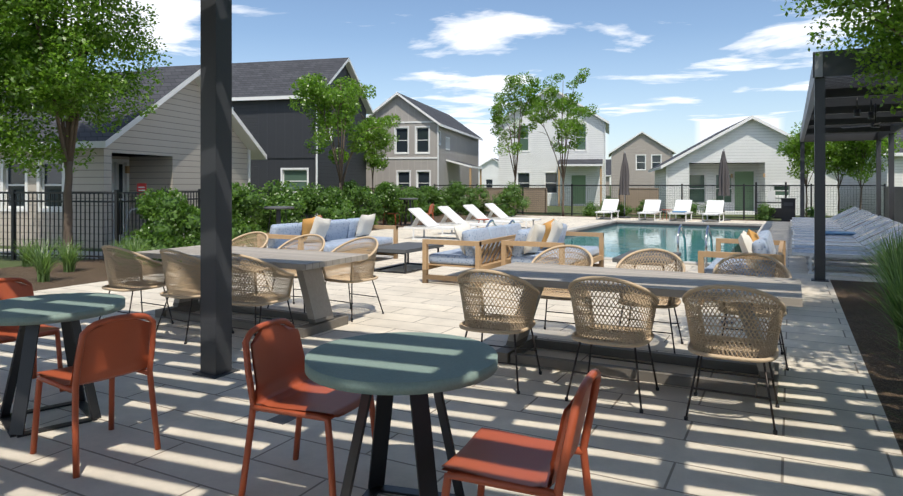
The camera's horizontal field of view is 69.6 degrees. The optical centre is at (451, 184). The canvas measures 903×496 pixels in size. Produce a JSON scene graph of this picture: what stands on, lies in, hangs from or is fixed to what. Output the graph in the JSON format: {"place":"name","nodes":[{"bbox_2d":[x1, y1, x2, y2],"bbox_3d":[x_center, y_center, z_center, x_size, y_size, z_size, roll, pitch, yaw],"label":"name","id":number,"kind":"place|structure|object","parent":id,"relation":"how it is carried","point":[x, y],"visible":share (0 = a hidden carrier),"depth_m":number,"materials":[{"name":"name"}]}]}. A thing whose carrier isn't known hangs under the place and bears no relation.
{"place":"outdoors","nodes":[
{"label":"outdoors","id":0,"kind":"place"},
{"bbox_2d":[119,186,199,266],"bbox_3d":[-5.769,0.843,12.952,2.004,1.643,1.761,0,0,28],"label":"hedge shrub","id":1,"kind":"object","parent":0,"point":[170,213],"visible":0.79,"depth_m":12.60,"materials":[{"name":"green plant"}]},
{"bbox_2d":[232,182,268,246],"bbox_3d":[-5.003,0.733,14.820,1.509,1.624,1.541,0,0,28],"label":"hedge shrub","id":2,"kind":"object","parent":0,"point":[246,203],"visible":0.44,"depth_m":14.71,"materials":[{"name":"green plant"}]},
{"bbox_2d":[0,196,883,281],"bbox_3d":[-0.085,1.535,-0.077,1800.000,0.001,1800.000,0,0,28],"label":"lawn","id":3,"kind":"structure","parent":0,"point":[5,262],"depth_m":31.21,"materials":[{"name":"green plant"}]},
{"bbox_2d":[0,249,101,258],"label":"concrete walkway","id":4,"kind":"structure","parent":3,"relation":"on","point":[82,252],"depth_m":14.61,"materials":[{"name":"grey concrete"}]},
{"bbox_2d":[0,190,116,260],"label":"picket fence","id":5,"kind":"object","parent":3,"relation":"on","point":[13,201],"visible":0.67,"depth_m":13.02,"materials":[{"name":"black metal"}]},
{"bbox_2d":[0,259,181,290],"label":"mulch bed","id":6,"kind":"object","parent":3,"relation":"on","point":[88,271],"depth_m":11.06,"materials":[{"name":"brown soil"}]},
{"bbox_2d":[5,236,48,266],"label":"ornamental grass","id":7,"kind":"object","parent":6,"relation":"on","point":[24,250],"depth_m":12.09,"materials":[{"name":"green plant"}]},
{"bbox_2d":[18,232,70,282],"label":"ornamental grass","id":8,"kind":"object","parent":6,"relation":"on","point":[41,262],"depth_m":10.19,"materials":[{"name":"green plant"}]},
{"bbox_2d":[42,236,95,271],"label":"ornamental grass","id":9,"kind":"object","parent":6,"relation":"on","point":[70,255],"depth_m":11.36,"materials":[{"name":"green plant"}]},
{"bbox_2d":[0,0,171,260],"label":"tree","id":10,"kind":"object","parent":6,"relation":"on","point":[41,71],"visible":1,"depth_m":12.28,"materials":[{"name":"green plant"}]},
{"bbox_2d":[113,231,160,271],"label":"ornamental grass","id":11,"kind":"object","parent":6,"relation":"on","point":[141,248],"depth_m":11.28,"materials":[{"name":"green plant"}]},
{"bbox_2d":[0,68,266,248],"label":"house","id":12,"kind":"structure","parent":3,"relation":"on","point":[159,148],"depth_m":17.02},
{"bbox_2d":[126,183,146,238],"bbox_3d":[-7.133,0.752,14.897,0.678,1.560,0.150,0,0,4],"label":"emergency shutoff station","id":13,"kind":"object","parent":3,"relation":"on","point":[141,187],"visible":0.4,"depth_m":14.89,"materials":[{"name":"red"}]},
{"bbox_2d":[147,57,372,217],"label":"house","id":14,"kind":"structure","parent":3,"relation":"on","point":[275,124],"depth_m":30.37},
{"bbox_2d":[114,187,433,261],"bbox_3d":[-3.725,0.820,24.221,0.060,1.430,23.867,0,0,14],"label":"fence","id":15,"kind":"object","parent":3,"relation":"on","point":[116,219],"visible":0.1,"depth_m":13.02,"materials":[{"name":"black metal"}]},
{"bbox_2d":[252,179,306,233],"bbox_3d":[-4.581,0.736,17.458,1.669,1.795,1.601,0,0,28],"label":"hedge shrub","id":16,"kind":"object","parent":3,"relation":"on","point":[285,196],"visible":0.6,"depth_m":17.19,"materials":[{"name":"green plant"}]},
{"bbox_2d":[233,213,518,244],"bbox_3d":[-4.296,1.532,24.576,5.700,0.001,22.600,0,0,28],"label":"mulch bed","id":17,"kind":"object","parent":3,"relation":"on","point":[438,218],"visible":0.2,"depth_m":28.47,"materials":[{"name":"brown soil"}]},
{"bbox_2d":[298,182,356,221],"bbox_3d":[-3.893,0.825,19.700,2.047,1.812,1.578,0,0,-9],"label":"hedge shrub","id":18,"kind":"object","parent":17,"relation":"on","point":[329,203],"visible":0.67,"depth_m":19.48,"materials":[{"name":"green plant"}]},
{"bbox_2d":[288,73,400,217],"bbox_3d":[-3.561,-1.174,22.048,3.595,5.420,3.425,0,0,28],"label":"young tree","id":19,"kind":"object","parent":17,"relation":"on","point":[342,104],"visible":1,"depth_m":21.73,"materials":[{"name":"green plant"}]},
{"bbox_2d":[341,179,382,224],"bbox_3d":[-3.312,0.726,22.270,1.604,1.840,1.761,0,0,28],"label":"hedge shrub","id":20,"kind":"object","parent":17,"relation":"on","point":[356,194],"visible":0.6,"depth_m":22.03,"materials":[{"name":"green plant"}]},
{"bbox_2d":[369,181,408,224],"bbox_3d":[-2.441,0.721,24.461,1.710,1.736,1.280,0,0,-25],"label":"hedge shrub","id":21,"kind":"object","parent":17,"relation":"on","point":[388,194],"visible":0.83,"depth_m":24.21,"materials":[{"name":"green plant"}]},
{"bbox_2d":[380,185,418,221],"bbox_3d":[-2.098,0.853,27.114,1.787,1.682,1.755,0,0,-35],"label":"hedge shrub","id":22,"kind":"object","parent":17,"relation":"on","point":[406,194],"visible":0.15,"depth_m":26.84,"materials":[{"name":"green plant"}]},
{"bbox_2d":[399,198,417,225],"bbox_3d":[-1.615,1.021,24.416,0.720,1.020,0.720,0,0,18],"label":"table","id":23,"kind":"object","parent":17,"relation":"on","point":[410,205],"visible":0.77,"depth_m":24.26,"materials":[{"name":"grey metal"}]},
{"bbox_2d":[404,186,435,216],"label":"hedge shrub","id":24,"kind":"object","parent":17,"relation":"on","point":[422,200],"visible":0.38,"depth_m":29.26,"materials":[{"name":"green plant"}]},
{"bbox_2d":[418,185,442,215],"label":"hedge shrub","id":25,"kind":"object","parent":17,"relation":"on","point":[435,197],"visible":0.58,"depth_m":31.50,"materials":[{"name":"green plant"}]},
{"bbox_2d":[438,186,461,213],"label":"hedge shrub","id":26,"kind":"object","parent":17,"relation":"on","point":[445,200],"visible":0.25,"depth_m":33.54,"materials":[{"name":"green plant"}]},
{"bbox_2d":[446,180,466,213],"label":"shrub","id":27,"kind":"object","parent":17,"relation":"on","point":[459,189],"visible":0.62,"depth_m":33.31,"materials":[{"name":"green plant"}]},
{"bbox_2d":[453,184,491,215],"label":"shrub","id":28,"kind":"object","parent":17,"relation":"on","point":[474,195],"visible":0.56,"depth_m":32.22,"materials":[{"name":"green plant"}]},
{"bbox_2d":[363,119,398,190],"bbox_3d":[-4.385,-1.126,35.954,3.121,5.324,2.215,0,0,-9],"label":"tree","id":29,"kind":"object","parent":3,"relation":"on","point":[377,139],"visible":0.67,"depth_m":35.76,"materials":[{"name":"green plant"}]},
{"bbox_2d":[366,92,482,199],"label":"house","id":30,"kind":"structure","parent":3,"relation":"on","point":[412,158],"depth_m":41.07,"materials":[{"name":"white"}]},
{"bbox_2d":[437,124,438,189],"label":"downspout","id":31,"kind":"object","parent":30,"relation":"attached to","point":[438,155],"visible":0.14,"depth_m":40.30,"materials":[{"name":"white metal"}]},
{"bbox_2d":[0,215,902,495],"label":"patio floor","id":32,"kind":"structure","parent":3,"relation":"on","point":[834,437],"depth_m":4.25,"materials":[{"name":"stone"}]},
{"bbox_2d":[0,277,63,391],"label":"orange chair","id":33,"kind":"object","parent":32,"relation":"on","point":[11,287],"visible":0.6,"depth_m":4.95,"materials":[{"name":"plastic"}]},
{"bbox_2d":[0,293,124,437],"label":"round cafe table","id":34,"kind":"object","parent":32,"relation":"on","point":[28,315],"visible":0.94,"depth_m":4.18,"materials":[{"name":"green concrete"}]},
{"bbox_2d":[30,313,160,478],"bbox_3d":[-2.038,1.124,3.725,0.571,0.819,0.482,0,0,36],"label":"orange chair","id":35,"kind":"object","parent":32,"relation":"on","point":[110,348],"visible":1,"depth_m":3.60,"materials":[{"name":"plastic"}]},
{"bbox_2d":[99,245,173,323],"bbox_3d":[-3.434,1.079,7.013,0.637,0.904,0.611,0,0,30],"label":"wicker armchair","id":36,"kind":"object","parent":32,"relation":"on","point":[118,284],"visible":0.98,"depth_m":6.82,"materials":[{"name":"wicker"}]},
{"bbox_2d":[156,249,233,343],"bbox_3d":[-2.630,1.079,6.593,0.637,0.904,0.611,0,0,34],"label":"wicker armchair","id":37,"kind":"object","parent":32,"relation":"on","point":[191,291],"visible":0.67,"depth_m":6.36,"materials":[{"name":"wicker"}]},
{"bbox_2d":[192,0,239,378],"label":"pergola post","id":38,"kind":"object","parent":32,"relation":"on","point":[215,189],"visible":1,"depth_m":5.23,"materials":[{"name":"grey metal"}]},
{"bbox_2d":[134,245,367,337],"bbox_3d":[-2.275,1.151,7.306,2.500,0.760,1.050,0,0,28],"label":"dining table","id":39,"kind":"object","parent":32,"relation":"on","point":[318,315],"visible":0.67,"depth_m":6.96,"materials":[{"name":"grey concrete"}]},
{"bbox_2d":[232,231,269,292],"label":"wicker armchair","id":40,"kind":"object","parent":32,"relation":"on","point":[265,241],"visible":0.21,"depth_m":8.66,"materials":[{"name":"wicker"}]},
{"bbox_2d":[232,253,293,335],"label":"wicker armchair","id":41,"kind":"object","parent":32,"relation":"on","point":[255,297],"visible":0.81,"depth_m":5.99,"materials":[{"name":"wicker"}]},
{"bbox_2d":[263,206,293,232],"bbox_3d":[-4.019,1.021,15.066,0.720,1.020,0.720,0,0,28],"label":"table","id":42,"kind":"object","parent":32,"relation":"on","point":[278,214],"visible":0.56,"depth_m":14.90,"materials":[{"name":"grey concrete"}]},
{"bbox_2d":[267,234,324,312],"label":"wicker armchair","id":43,"kind":"object","parent":32,"relation":"on","point":[320,245],"visible":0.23,"depth_m":8.22,"materials":[{"name":"wicker"}]},
{"bbox_2d":[238,318,374,495],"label":"orange chair","id":44,"kind":"object","parent":32,"relation":"on","point":[285,385],"visible":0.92,"depth_m":3.29,"materials":[{"name":"plastic"}]},
{"bbox_2d":[257,213,397,272],"bbox_3d":[-2.234,1.046,12.328,0.980,0.971,3.002,0,0,28],"label":"long sofa","id":45,"kind":"object","parent":32,"relation":"on","point":[334,234],"visible":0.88,"depth_m":12.16,"materials":[{"name":"blue fabric"}]},
{"bbox_2d":[322,236,383,321],"bbox_3d":[-1.168,1.079,7.627,0.637,0.904,0.611,0,0,34],"label":"wicker armchair","id":46,"kind":"object","parent":32,"relation":"on","point":[352,277],"visible":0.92,"depth_m":7.65,"materials":[{"name":"wicker"}]},
{"bbox_2d":[305,332,497,495],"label":"round cafe table","id":47,"kind":"object","parent":32,"relation":"on","point":[416,367],"visible":1,"depth_m":2.87,"materials":[{"name":"green concrete"}]},
{"bbox_2d":[367,242,443,273],"bbox_3d":[-0.812,1.321,11.811,0.800,0.420,1.350,0,0,28],"label":"coffee table","id":48,"kind":"object","parent":32,"relation":"on","point":[405,248],"visible":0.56,"depth_m":11.46,"materials":[{"name":"grey concrete"}]},
{"bbox_2d":[404,208,477,239],"bbox_3d":[-0.297,1.097,18.086,1.980,0.868,0.680,0,0,25],"label":"white lounger","id":49,"kind":"object","parent":32,"relation":"on","point":[428,221],"visible":0.75,"depth_m":18.19,"materials":[{"name":"white paint"}]},
{"bbox_2d":[437,206,501,235],"bbox_3d":[0.490,1.097,19.593,1.980,0.868,0.680,0,0,26],"label":"white lounger","id":50,"kind":"object","parent":32,"relation":"on","point":[452,215],"visible":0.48,"depth_m":19.65,"materials":[{"name":"white paint"}]},
{"bbox_2d":[422,221,521,286],"bbox_3d":[0.513,1.054,10.893,0.980,0.953,2.302,0,0,28],"label":"sofa","id":51,"kind":"object","parent":32,"relation":"on","point":[479,248],"visible":0.79,"depth_m":10.06,"materials":[{"name":"blue fabric"}]},
{"bbox_2d":[463,204,522,226],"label":"white lounger","id":52,"kind":"object","parent":32,"relation":"on","point":[473,210],"visible":0.54,"depth_m":21.22,"materials":[{"name":"white paint"}]},
{"bbox_2d":[457,269,541,393],"bbox_3d":[0.357,1.079,5.088,0.637,0.904,0.611,0,0,25],"label":"wicker armchair","id":53,"kind":"object","parent":32,"relation":"on","point":[482,323],"visible":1,"depth_m":4.88,"materials":[{"name":"wicker"}]},
{"bbox_2d":[485,203,540,228],"bbox_3d":[2.065,1.097,22.606,1.980,0.868,0.680,0,0,29],"label":"white lounger","id":54,"kind":"object","parent":32,"relation":"on","point":[497,211],"visible":0.75,"depth_m":22.61,"materials":[{"name":"white paint"}]},
{"bbox_2d":[441,368,600,495],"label":"orange chair","id":55,"kind":"object","parent":32,"relation":"on","point":[482,458],"visible":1,"depth_m":2.47,"materials":[{"name":"plastic"}]},
{"bbox_2d":[501,219,603,285],"bbox_3d":[1.721,1.046,10.656,0.980,0.971,2.302,0,0,28],"label":"sofa","id":56,"kind":"object","parent":32,"relation":"on","point":[528,245],"visible":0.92,"depth_m":9.98,"materials":[{"name":"fabric"}]},
{"bbox_2d":[531,245,593,328],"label":"wicker armchair","id":57,"kind":"object","parent":32,"relation":"on","point":[554,293],"visible":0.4,"depth_m":6.72,"materials":[{"name":"wicker"}]},
{"bbox_2d":[485,219,712,266],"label":"pool hand rails","id":58,"kind":"object","parent":32,"relation":"on","point":[678,234],"visible":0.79,"depth_m":12.67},
{"bbox_2d":[595,199,619,219],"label":"white lounger","id":59,"kind":"object","parent":32,"relation":"on","point":[609,205],"visible":0.98,"depth_m":29.38,"materials":[{"name":"white paint"}]},
{"bbox_2d":[565,276,658,412],"bbox_3d":[1.164,1.079,4.701,0.637,0.904,0.611,0,0,28],"label":"wicker armchair","id":60,"kind":"object","parent":32,"relation":"on","point":[615,335],"visible":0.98,"depth_m":4.50,"materials":[{"name":"wicker"}]},
{"bbox_2d":[618,151,630,217],"bbox_3d":[7.916,0.001,29.703,0.563,3.060,0.560,0,0,28],"label":"closed umbrella","id":61,"kind":"object","parent":32,"relation":"on","point":[624,182],"visible":0.98,"depth_m":29.60,"materials":[{"name":"fabric"}]},
{"bbox_2d":[470,262,802,400],"bbox_3d":[1.502,1.151,5.423,2.500,0.760,1.050,0,0,28],"label":"dining table","id":62,"kind":"object","parent":32,"relation":"on","point":[785,291],"visible":0.73,"depth_m":5.30,"materials":[{"name":"grey concrete"}]},
{"bbox_2d":[612,250,680,270],"bbox_3d":[3.096,1.321,10.220,0.800,0.420,1.350,0,0,28],"label":"coffee table","id":63,"kind":"object","parent":32,"relation":"on","point":[617,259],"visible":0.21,"depth_m":9.89,"materials":[{"name":"grey concrete"}]},
{"bbox_2d":[637,199,661,220],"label":"white lounger","id":64,"kind":"object","parent":32,"relation":"on","point":[651,206],"visible":0.92,"depth_m":28.42,"materials":[{"name":"white paint"}]},
{"bbox_2d":[616,248,685,353],"bbox_3d":[1.872,1.079,6.128,0.637,0.904,0.611,0,0,26],"label":"wicker armchair","id":65,"kind":"object","parent":32,"relation":"on","point":[668,302],"visible":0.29,"depth_m":6.27,"materials":[{"name":"wicker"}]},
{"bbox_2d":[434,182,885,219],"bbox_3d":[8.271,0.715,30.985,20.824,1.640,0.080,0,0,28],"label":"fence","id":66,"kind":"object","parent":32,"relation":"on","point":[777,215],"visible":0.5,"depth_m":29.84,"materials":[{"name":"black metal"}]},
{"bbox_2d":[567,220,771,265],"bbox_3d":[6.151,1.543,19.738,6.140,0.085,14.540,0,0,28],"label":"pool coping","id":67,"kind":"object","parent":32,"relation":"on","point":[763,227],"visible":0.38,"depth_m":25.01,"materials":[{"name":"beige stone"}]},
{"bbox_2d":[668,200,692,221],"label":"white lounger","id":68,"kind":"object","parent":32,"relation":"on","point":[682,205],"visible":0.88,"depth_m":27.96,"materials":[{"name":"white paint"}]},
{"bbox_2d":[701,200,724,222],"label":"white lounger","id":69,"kind":"object","parent":32,"relation":"on","point":[714,207],"visible":0.96,"depth_m":27.27,"materials":[{"name":"white paint"}]},
{"bbox_2d":[717,149,730,220],"bbox_3d":[11.638,0.001,27.757,0.563,3.060,0.560,0,0,-13],"label":"closed umbrella","id":70,"kind":"object","parent":32,"relation":"on","point":[724,184],"visible":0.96,"depth_m":27.64,"materials":[{"name":"fabric"}]},
{"bbox_2d":[682,284,785,434],"bbox_3d":[1.873,1.079,4.330,0.637,0.904,0.611,0,0,27],"label":"wicker armchair","id":71,"kind":"object","parent":32,"relation":"on","point":[756,351],"visible":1,"depth_m":4.13,"materials":[{"name":"wicker"}]},
{"bbox_2d":[698,229,785,304],"bbox_3d":[4.108,1.046,9.071,0.980,0.971,2.302,0,0,28],"label":"sofa","id":72,"kind":"object","parent":32,"relation":"on","point":[761,242],"visible":0.54,"depth_m":8.23,"materials":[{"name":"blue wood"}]},
{"bbox_2d":[712,252,791,370],"bbox_3d":[2.643,1.079,5.725,0.637,0.904,0.611,0,0,23],"label":"wicker armchair","id":73,"kind":"object","parent":32,"relation":"on","point":[763,256],"visible":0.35,"depth_m":5.91,"materials":[{"name":"wicker"}]},
{"bbox_2d":[781,198,795,220],"bbox_3d":[14.112,1.051,27.199,0.560,0.960,0.560,0,0,28],"label":"litter bin","id":74,"kind":"object","parent":32,"relation":"on","point":[787,209],"visible":0.95,"depth_m":26.98,"materials":[{"name":"black metal"}]},
{"bbox_2d":[792,209,863,223],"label":"striped lounger","id":75,"kind":"object","parent":32,"relation":"on","point":[850,215],"visible":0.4,"depth_m":20.08,"materials":[{"name":"fabric"}]},
{"bbox_2d":[791,213,872,229],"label":"striped lounger","id":76,"kind":"object","parent":32,"relation":"on","point":[855,221],"visible":0.42,"depth_m":17.46,"materials":[{"name":"fabric"}]},
{"bbox_2d":[792,211,871,226],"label":"striped lounger","id":77,"kind":"object","parent":32,"relation":"on","point":[857,217],"visible":0.29,"depth_m":18.37,"materials":[{"name":"fabric"}]},
{"bbox_2d":[791,214,877,231],"bbox_3d":[9.941,1.144,16.866,1.980,0.775,0.680,0,0,28],"label":"striped lounger","id":78,"kind":"object","parent":32,"relation":"on","point":[845,229],"visible":0.42,"depth_m":16.61,"materials":[{"name":"blue fabric"}]},
{"bbox_2d":[792,216,883,233],"bbox_3d":[9.538,1.144,16.027,1.980,0.775,0.680,0,0,27],"label":"striped lounger","id":79,"kind":"object","parent":32,"relation":"on","point":[877,218],"visible":0.31,"depth_m":15.84,"materials":[{"name":"blue fabric"}]},
{"bbox_2d":[793,217,889,236],"bbox_3d":[9.116,1.144,15.198,1.980,0.775,0.680,0,0,26],"label":"striped lounger","id":80,"kind":"object","parent":32,"relation":"on","point":[862,228],"visible":0.31,"depth_m":14.98,"materials":[{"name":"fabric"}]},
{"bbox_2d":[792,219,892,255],"bbox_3d":[8.656,1.144,14.389,1.980,0.775,0.680,0,0,28],"label":"striped lounger","id":81,"kind":"object","parent":32,"relation":"on","point":[873,228],"visible":0.44,"depth_m":14.18,"materials":[{"name":"grey fabric"}]},
{"bbox_2d":[792,221,900,259],"bbox_3d":[8.228,1.144,13.564,1.980,0.775,0.680,0,0,27],"label":"striped lounger","id":82,"kind":"object","parent":32,"relation":"on","point":[872,233],"visible":0.42,"depth_m":13.38,"materials":[{"name":"grey fabric"}]},
{"bbox_2d":[791,229,902,270],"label":"striped lounger","id":83,"kind":"object","parent":32,"relation":"on","point":[834,248],"visible":0.54,"depth_m":11.91,"materials":[{"name":"fabric"}]},
{"bbox_2d":[792,237,902,277],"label":"striped lounger","id":84,"kind":"object","parent":32,"relation":"on","point":[810,253],"visible":0.69,"depth_m":11.11,"materials":[{"name":"fabric"}]},
{"bbox_2d":[792,224,902,264],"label":"striped lounger","id":85,"kind":"object","parent":32,"relation":"on","point":[897,228],"visible":0.58,"depth_m":12.67,"materials":[{"name":"grey fabric"}]},
{"bbox_2d":[800,45,902,281],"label":"pergola","id":86,"kind":"object","parent":32,"relation":"on","point":[837,108],"visible":0.9,"depth_m":13.28,"materials":[{"name":"grey metal"}]},
{"bbox_2d":[465,188,546,211],"bbox_3d":[3.044,0.855,36.895,4.990,1.360,0.115,0,0,28],"label":"cedar yard fence","id":87,"kind":"object","parent":3,"relation":"on","point":[542,205],"visible":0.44,"depth_m":36.15,"materials":[{"name":"brown wood"}]},
{"bbox_2d":[489,181,531,216],"bbox_3d":[2.871,0.733,31.115,1.726,1.805,1.726,0,0,43],"label":"shrub","id":88,"kind":"object","parent":3,"relation":"on","point":[511,194],"visible":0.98,"depth_m":30.75,"materials":[{"name":"green plant"}]},
{"bbox_2d":[493,87,608,205],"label":"house","id":89,"kind":"structure","parent":3,"relation":"on","point":[537,164],"depth_m":46.93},
{"bbox_2d":[618,188,657,214],"bbox_3d":[9.631,0.855,33.453,2.055,1.360,0.115,0,0,28],"label":"fence","id":90,"kind":"object","parent":3,"relation":"on","point":[643,192],"visible":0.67,"depth_m":33.44,"materials":[{"name":"brown wood"}]},
{"bbox_2d":[609,131,675,197],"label":"greige house","id":91,"kind":"structure","parent":3,"relation":"on","point":[645,152],"depth_m":72.36,"materials":[{"name":"beige paint"}]},
{"bbox_2d":[519,214,789,221],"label":"pool deck","id":92,"kind":"structure","parent":3,"relation":"on","point":[653,217],"depth_m":29.31,"materials":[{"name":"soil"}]},
{"bbox_2d":[488,71,550,214],"bbox_3d":[3.153,-2.062,33.055,3.180,7.196,3.229,0,0,-24],"label":"young tree","id":93,"kind":"object","parent":92,"relation":"on","point":[499,115],"visible":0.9,"depth_m":32.60,"materials":[{"name":"green plant"}]},
{"bbox_2d":[524,68,598,215],"bbox_3d":[5.419,-2.163,31.555,3.734,7.397,3.268,0,0,28],"label":"young tree","id":94,"kind":"object","parent":92,"relation":"on","point":[573,127],"visible":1,"depth_m":31.41,"materials":[{"name":"green plant"}]},
{"bbox_2d":[582,201,598,216],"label":"shrub","id":95,"kind":"object","parent":92,"relation":"on","point":[590,212],"visible":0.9,"depth_m":31.14,"materials":[{"name":"green plant"}]},
{"bbox_2d":[614,202,634,216],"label":"shrub","id":96,"kind":"object","parent":92,"relation":"on","point":[621,209],"visible":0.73,"depth_m":30.43,"materials":[{"name":"green plant"}]},
{"bbox_2d":[754,202,775,220],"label":"shrub","id":97,"kind":"object","parent":92,"relation":"on","point":[765,211],"visible":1,"depth_m":27.63,"materials":[{"name":"green plant"}]},
{"bbox_2d":[574,222,760,231],"bbox_3d":[6.151,2.230,19.738,5.500,1.310,13.900,0,0,28],"label":"pool edge","id":98,"kind":"object","parent":3,"relation":"in","point":[702,225],"visible":0.04,"depth_m":25.62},
{"bbox_2d":[564,224,759,261],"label":"pool water","id":99,"kind":"structure","parent":98,"relation":"in","point":[619,239],"depth_m":19.92,"materials":[{"name":"teal liquid"}]},
{"bbox_2d":[648,115,837,215],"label":"house","id":100,"kind":"structure","parent":3,"relation":"on","point":[750,144],"depth_m":33.24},
{"bbox_2d":[776,121,843,217],"bbox_3d":[15.965,-0.782,28.974,2.712,4.637,2.804,0,0,28],"label":"tree","id":101,"kind":"object","parent":3,"relation":"on","point":[791,149],"visible":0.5,"depth_m":28.61,"materials":[{"name":"green plant"}]},
{"bbox_2d":[805,140,882,213],"bbox_3d":[17.059,-0.830,28.504,3.214,4.731,2.434,0,0,28],"label":"tree","id":102,"kind":"object","parent":3,"relation":"on","point":[834,169],"visible":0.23,"depth_m":28.23,"materials":[{"name":"green plant"}]},
{"bbox_2d":[827,131,902,209],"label":"tree","id":103,"kind":"object","parent":3,"relation":"on","point":[853,147],"visible":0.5,"depth_m":27.67,"materials":[{"name":"green plant"}]},
{"bbox_2d":[830,280,902,454],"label":"mulch bed","id":104,"kind":"object","parent":3,"relation":"on","point":[887,381],"visible":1,"depth_m":6.34,"materials":[{"name":"brown soil"}]},
{"bbox_2d":[780,0,902,120],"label":"tree","id":105,"kind":"object","parent":104,"relation":"on","point":[889,30],"visible":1,"depth_m":9.18,"materials":[{"name":"green plant"}]},
{"bbox_2d":[840,221,902,349],"bbox_3d":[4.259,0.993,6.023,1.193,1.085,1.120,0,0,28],"label":"ornamental grass","id":106,"kind":"object","parent":104,"relation":"on","point":[895,303],"depth_m":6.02,"materials":[{"name":"green plant"}]},
{"bbox_2d":[884,186,902,227],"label":"fence board","id":107,"kind":"object","parent":3,"relation":"on","point":[898,204],"visible":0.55,"depth_m":23.18,"materials":[{"name":"grey wood"}]},
{"bbox_2d":[0,0,900,184],"label":"sky","id":108,"kind":"structure","parent":0,"point":[679,73],"materials":[{"name":"blue"}]},
{"bbox_2d":[479,158,610,195],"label":"house","id":109,"kind":"structure","parent":0,"point":[489,171],"depth_m":93.77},
{"bbox_2d":[839,129,902,215],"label":"white house","id":110,"kind":"structure","parent":0,"point":[846,197],"depth_m":33.40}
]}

